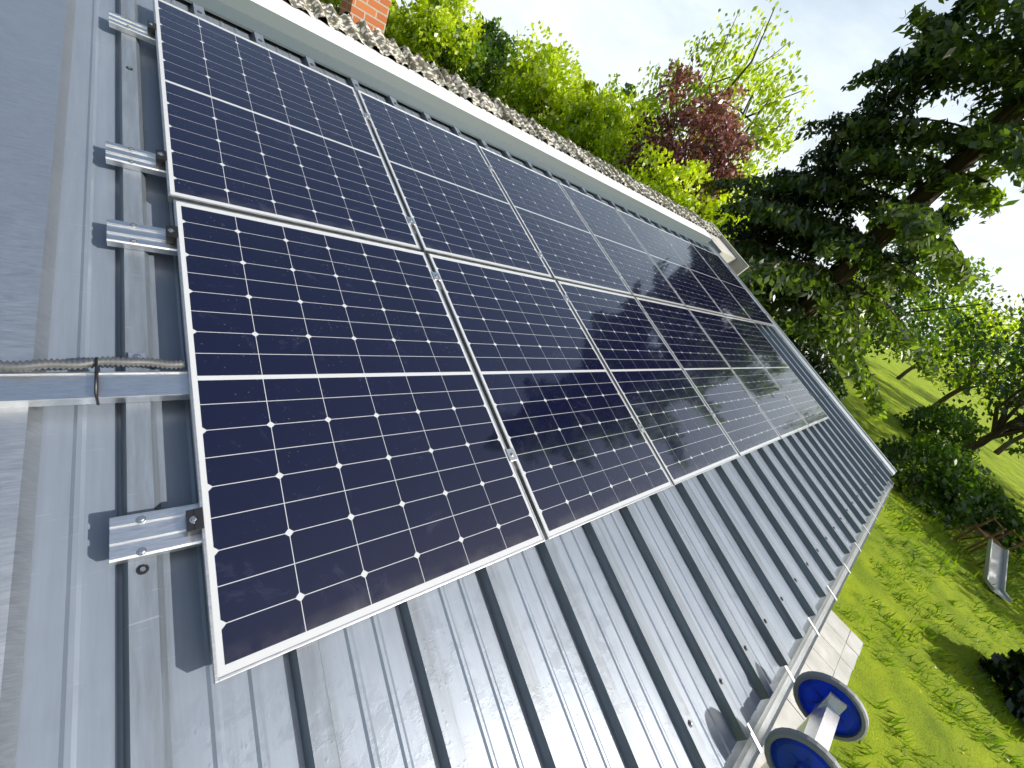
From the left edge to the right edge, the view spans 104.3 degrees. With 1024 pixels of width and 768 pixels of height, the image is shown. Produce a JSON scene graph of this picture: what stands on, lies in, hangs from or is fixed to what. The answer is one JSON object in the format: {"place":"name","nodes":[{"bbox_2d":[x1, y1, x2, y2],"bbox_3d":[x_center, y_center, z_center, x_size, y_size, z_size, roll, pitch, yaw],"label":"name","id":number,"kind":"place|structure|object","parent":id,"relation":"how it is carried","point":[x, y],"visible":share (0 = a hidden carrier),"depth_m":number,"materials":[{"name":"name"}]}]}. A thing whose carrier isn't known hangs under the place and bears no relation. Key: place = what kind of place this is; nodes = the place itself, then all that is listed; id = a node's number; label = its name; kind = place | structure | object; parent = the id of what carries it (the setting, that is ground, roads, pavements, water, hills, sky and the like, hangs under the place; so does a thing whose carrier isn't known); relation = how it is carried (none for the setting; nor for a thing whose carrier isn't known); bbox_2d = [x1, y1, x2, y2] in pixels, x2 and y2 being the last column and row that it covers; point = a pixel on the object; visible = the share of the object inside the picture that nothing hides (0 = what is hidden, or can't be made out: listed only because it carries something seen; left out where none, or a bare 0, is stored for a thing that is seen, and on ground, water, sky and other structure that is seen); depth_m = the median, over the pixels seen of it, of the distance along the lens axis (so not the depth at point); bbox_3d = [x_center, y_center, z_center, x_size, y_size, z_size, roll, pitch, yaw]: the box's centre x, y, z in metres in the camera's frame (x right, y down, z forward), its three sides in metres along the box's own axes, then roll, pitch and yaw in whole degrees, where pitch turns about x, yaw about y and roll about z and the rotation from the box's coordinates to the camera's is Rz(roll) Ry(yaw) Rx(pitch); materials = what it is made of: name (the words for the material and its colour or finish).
{"place":"outdoors","nodes":[
{"label":"outdoors","id":0,"kind":"place"},
{"bbox_2d":[390,0,1023,394],"label":"sky","id":1,"kind":"structure","parent":0,"point":[837,40],"materials":[{"name":"white"}]},
{"bbox_2d":[546,107,1023,767],"bbox_3d":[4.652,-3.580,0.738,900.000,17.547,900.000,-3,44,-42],"label":"lawn","id":2,"kind":"structure","parent":0,"point":[926,725],"depth_m":8.89,"materials":[{"name":"green plant"}]},
{"bbox_2d":[320,0,340,13],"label":"tree","id":3,"kind":"object","parent":2,"relation":"on","point":[335,3],"visible":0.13,"depth_m":47.98,"materials":[{"name":"green plant"}]},
{"bbox_2d":[338,0,415,38],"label":"tree","id":4,"kind":"object","parent":2,"relation":"on","point":[389,16],"visible":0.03,"depth_m":39.36,"materials":[{"name":"green plant"}]},
{"bbox_2d":[384,0,426,50],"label":"tree","id":5,"kind":"object","parent":2,"relation":"on","point":[389,31],"visible":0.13,"depth_m":37.93,"materials":[{"name":"green plant"}]},
{"bbox_2d":[389,0,461,69],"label":"tree","id":6,"kind":"object","parent":2,"relation":"on","point":[427,11],"visible":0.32,"depth_m":37.85,"materials":[{"name":"green plant"}]},
{"bbox_2d":[400,0,487,86],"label":"tree","id":7,"kind":"object","parent":2,"relation":"on","point":[424,32],"visible":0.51,"depth_m":37.41,"materials":[{"name":"green plant"}]},
{"bbox_2d":[413,0,486,72],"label":"round tree","id":8,"kind":"object","parent":2,"relation":"on","point":[457,6],"visible":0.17,"depth_m":43.48,"materials":[{"name":"green plant"}]},
{"bbox_2d":[426,22,511,97],"bbox_3d":[-5.408,-31.436,41.020,8.548,8.601,8.355,-3,44,-42],"label":"tree","id":9,"kind":"object","parent":2,"relation":"on","point":[472,69],"visible":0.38,"depth_m":38.82,"materials":[{"name":"green plant"}]},
{"bbox_2d":[458,13,520,97],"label":"round tree","id":10,"kind":"object","parent":2,"relation":"on","point":[499,41],"visible":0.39,"depth_m":45.96,"materials":[{"name":"green plant"}]},
{"bbox_2d":[478,45,536,102],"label":"tree","id":11,"kind":"object","parent":2,"relation":"on","point":[504,73],"visible":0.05,"depth_m":48.46,"materials":[{"name":"green plant"}]},
{"bbox_2d":[488,20,594,137],"bbox_3d":[2.557,-28.464,40.505,10.756,11.631,11.245,-3,44,-42],"label":"round tree","id":12,"kind":"object","parent":2,"relation":"on","point":[543,57],"visible":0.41,"depth_m":37.95,"materials":[{"name":"green plant"}]},
{"bbox_2d":[505,44,586,119],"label":"tree","id":13,"kind":"object","parent":2,"relation":"on","point":[520,74],"visible":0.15,"depth_m":40.38,"materials":[{"name":"green plant"}]},
{"bbox_2d":[515,60,594,138],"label":"tree","id":14,"kind":"object","parent":2,"relation":"on","point":[560,93],"visible":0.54,"depth_m":36.40,"materials":[{"name":"green plant"}]},
{"bbox_2d":[557,80,648,167],"bbox_3d":[6.893,-20.251,34.660,7.972,9.211,7.772,-3,44,-42],"label":"round tree","id":15,"kind":"object","parent":2,"relation":"on","point":[580,117],"visible":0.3,"depth_m":32.41,"materials":[{"name":"green plant"}]},
{"bbox_2d":[578,73,637,146],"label":"tree","id":16,"kind":"object","parent":2,"relation":"on","point":[613,82],"visible":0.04,"depth_m":42.42,"materials":[{"name":"green plant"}]},
{"bbox_2d":[590,82,661,158],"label":"tree","id":17,"kind":"object","parent":2,"relation":"on","point":[627,91],"visible":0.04,"depth_m":36.81,"materials":[{"name":"green plant"}]},
{"bbox_2d":[585,85,690,179],"bbox_3d":[8.619,-16.238,30.587,6.626,8.976,6.873,-3,44,-42],"label":"green tree","id":18,"kind":"object","parent":2,"relation":"on","point":[616,144],"visible":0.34,"depth_m":28.56,"materials":[{"name":"green plant"}]},
{"bbox_2d":[617,162,699,214],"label":"ridge tree","id":19,"kind":"object","parent":2,"relation":"on","point":[644,183],"visible":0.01,"depth_m":28.64,"materials":[{"name":"green plant"}]},
{"bbox_2d":[621,139,712,218],"bbox_3d":[7.513,-9.695,22.402,5.349,6.772,5.638,14,34,-24],"label":"green tree","id":20,"kind":"object","parent":2,"relation":"on","point":[679,199],"visible":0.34,"depth_m":21.08,"materials":[{"name":"green plant"}]},
{"bbox_2d":[614,58,759,214],"bbox_3d":[10.498,-13.503,26.247,8.246,10.986,8.129,-3,44,-42],"label":"tree","id":21,"kind":"object","parent":2,"relation":"on","point":[729,139],"visible":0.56,"depth_m":23.96,"materials":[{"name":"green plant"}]},
{"bbox_2d":[648,162,749,240],"bbox_3d":[12.396,-11.239,27.883,8.094,7.593,7.895,-3,44,-42],"label":"ridge tree","id":22,"kind":"object","parent":2,"relation":"on","point":[710,204],"visible":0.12,"depth_m":25.66,"materials":[{"name":"green plant"}]},
{"bbox_2d":[633,0,819,191],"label":"willow tree","id":23,"kind":"object","parent":2,"relation":"on","point":[739,70],"visible":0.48,"depth_m":28.74,"materials":[{"name":"green plant"}]},
{"bbox_2d":[698,158,767,236],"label":"ridge tree","id":24,"kind":"object","parent":2,"relation":"on","point":[755,166],"visible":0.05,"depth_m":43.99,"materials":[{"name":"green plant"}]},
{"bbox_2d":[752,610,862,767],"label":"paving strip","id":25,"kind":"object","parent":2,"relation":"on","point":[835,651],"visible":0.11,"depth_m":6.54,"materials":[{"name":"concrete"}]},
{"bbox_2d":[760,671,868,767],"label":"cable reel","id":26,"kind":"object","parent":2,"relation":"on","point":[830,707],"visible":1,"depth_m":1.90,"materials":[{"name":"blue plastic"}]},
{"bbox_2d":[713,0,983,314],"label":"tree","id":27,"kind":"object","parent":2,"relation":"on","point":[877,104],"visible":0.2,"depth_m":11.29,"materials":[{"name":"green plant"}]},
{"bbox_2d":[706,0,1023,421],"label":"tree","id":28,"kind":"object","parent":2,"relation":"on","point":[911,220],"visible":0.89,"depth_m":10.36,"materials":[{"name":"green plant"}]},
{"bbox_2d":[773,202,969,401],"bbox_3d":[13.871,-2.827,16.463,4.149,9.838,4.786,33,31,4],"label":"tree","id":29,"kind":"object","parent":2,"relation":"on","point":[819,362],"visible":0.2,"depth_m":16.04,"materials":[{"name":"green plant"}]},
{"bbox_2d":[818,243,1023,366],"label":"garden tree","id":30,"kind":"object","parent":2,"relation":"on","point":[902,312],"visible":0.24,"depth_m":22.80,"materials":[{"name":"green plant"}]},
{"bbox_2d":[836,447,1023,767],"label":"lawn grass tufts","id":31,"kind":"object","parent":2,"relation":"on","point":[945,561],"visible":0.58,"depth_m":9.20,"materials":[{"name":"green plant"}]},
{"bbox_2d":[875,430,994,529],"bbox_3d":[16.634,3.238,15.583,4.669,2.664,4.052,-3,44,-42],"label":"dark shrub","id":32,"kind":"object","parent":2,"relation":"on","point":[963,489],"visible":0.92,"depth_m":14.93,"materials":[{"name":"green plant"}]},
{"bbox_2d":[893,402,989,466],"bbox_3d":[28.038,2.716,25.418,6.043,3.162,4.582,-29,64,-55],"label":"green shrub","id":33,"kind":"object","parent":2,"relation":"on","point":[941,417],"visible":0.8,"depth_m":24.90,"materials":[{"name":"green plant"}]},
{"bbox_2d":[896,282,1019,379],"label":"garden tree","id":34,"kind":"object","parent":2,"relation":"on","point":[903,374],"visible":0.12,"depth_m":45.29,"materials":[{"name":"green plant"}]},
{"bbox_2d":[916,468,1023,555],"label":"dark shrub","id":35,"kind":"object","parent":2,"relation":"on","point":[1008,514],"visible":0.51,"depth_m":15.60,"materials":[{"name":"green plant"}]},
{"bbox_2d":[919,289,1023,417],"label":"garden tree","id":36,"kind":"object","parent":2,"relation":"on","point":[973,380],"visible":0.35,"depth_m":30.02,"materials":[{"name":"green plant"}]},
{"bbox_2d":[927,305,1023,467],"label":"garden tree","id":37,"kind":"object","parent":2,"relation":"on","point":[1001,427],"visible":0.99,"depth_m":18.93,"materials":[{"name":"green plant"}]},
{"bbox_2d":[946,517,1023,602],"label":"playground slide","id":38,"kind":"object","parent":2,"relation":"on","point":[995,562],"visible":0.95,"depth_m":12.41,"materials":[{"name":"grey metal"}]},
{"bbox_2d":[978,648,1023,723],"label":"dark shrub","id":39,"kind":"object","parent":2,"relation":"on","point":[1007,672],"visible":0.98,"depth_m":8.01,"materials":[{"name":"green plant"}]},
{"bbox_2d":[987,357,1023,454],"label":"garden tree","id":40,"kind":"object","parent":2,"relation":"on","point":[1001,448],"visible":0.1,"depth_m":36.59,"materials":[{"name":"green plant"}]},
{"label":"building walls","id":41,"kind":"object","parent":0,"visible":0},
{"bbox_2d":[15,0,892,767],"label":"metal roof","id":42,"kind":"structure","parent":41,"relation":"on","point":[623,636],"depth_m":1.42,"materials":[{"name":"metal"}]},
{"bbox_2d":[0,10,811,565],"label":"mounting rails","id":43,"kind":"object","parent":42,"relation":"on","point":[146,534],"visible":0.49,"depth_m":1.15,"materials":[{"name":"metal"}]},
{"bbox_2d":[0,356,184,404],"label":"corrugated conduit","id":44,"kind":"object","parent":43,"relation":"on","point":[20,366],"visible":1,"depth_m":1.14,"materials":[{"name":"silver plastic"}]},
{"bbox_2d":[153,0,827,683],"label":"solar panel frames","id":45,"kind":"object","parent":43,"relation":"on","point":[173,200],"visible":0.62,"depth_m":2.03,"materials":[{"name":"silver metal"}]},
{"bbox_2d":[155,0,828,677],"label":"solar panels","id":46,"kind":"object","parent":45,"relation":"in","point":[353,460],"visible":1,"depth_m":1.98,"materials":[{"name":"blue glass"}]},
{"bbox_2d":[0,0,896,767],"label":"verge flashings","id":47,"kind":"object","parent":42,"relation":"on","point":[36,38],"visible":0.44,"depth_m":1.29,"materials":[{"name":"metal"}]},
{"bbox_2d":[126,10,882,727],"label":"roof screws","id":48,"kind":"object","parent":42,"relation":"in","point":[142,570],"visible":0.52,"depth_m":1.94,"materials":[{"name":"grey metal"}]},
{"bbox_2d":[283,0,722,237],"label":"corrugated roof","id":49,"kind":"structure","parent":41,"relation":"on","point":[324,20],"depth_m":4.39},
{"bbox_2d":[339,0,390,33],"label":"brick chimney","id":50,"kind":"object","parent":49,"relation":"on","point":[373,14],"depth_m":4.55,"materials":[{"name":"brick"}]},
{"bbox_3d":[1.418,-0.855,4.391,9.180,0.156,5.790,-3,59,-42],"label":"roof","id":51,"kind":"object","parent":41,"relation":"on","visible":0},
{"bbox_2d":[184,0,712,247],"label":"ridge cap","id":52,"kind":"object","parent":51,"relation":"on","point":[284,24],"visible":1,"depth_m":3.72,"materials":[{"name":"grey metal"}]},
{"bbox_2d":[689,220,748,275],"bbox_3d":[4.383,-2.982,8.544,0.880,0.305,1.380,-3,59,-42],"label":"old roof barge board","id":53,"kind":"object","parent":51,"relation":"attached to","point":[731,256],"visible":0.46,"depth_m":8.56,"materials":[{"name":"wood"}]},
{"bbox_2d":[723,477,893,767],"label":"eave gutter","id":54,"kind":"object","parent":51,"relation":"attached to","point":[749,750],"visible":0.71,"depth_m":2.50,"materials":[{"name":"grey metal"}]}
]}

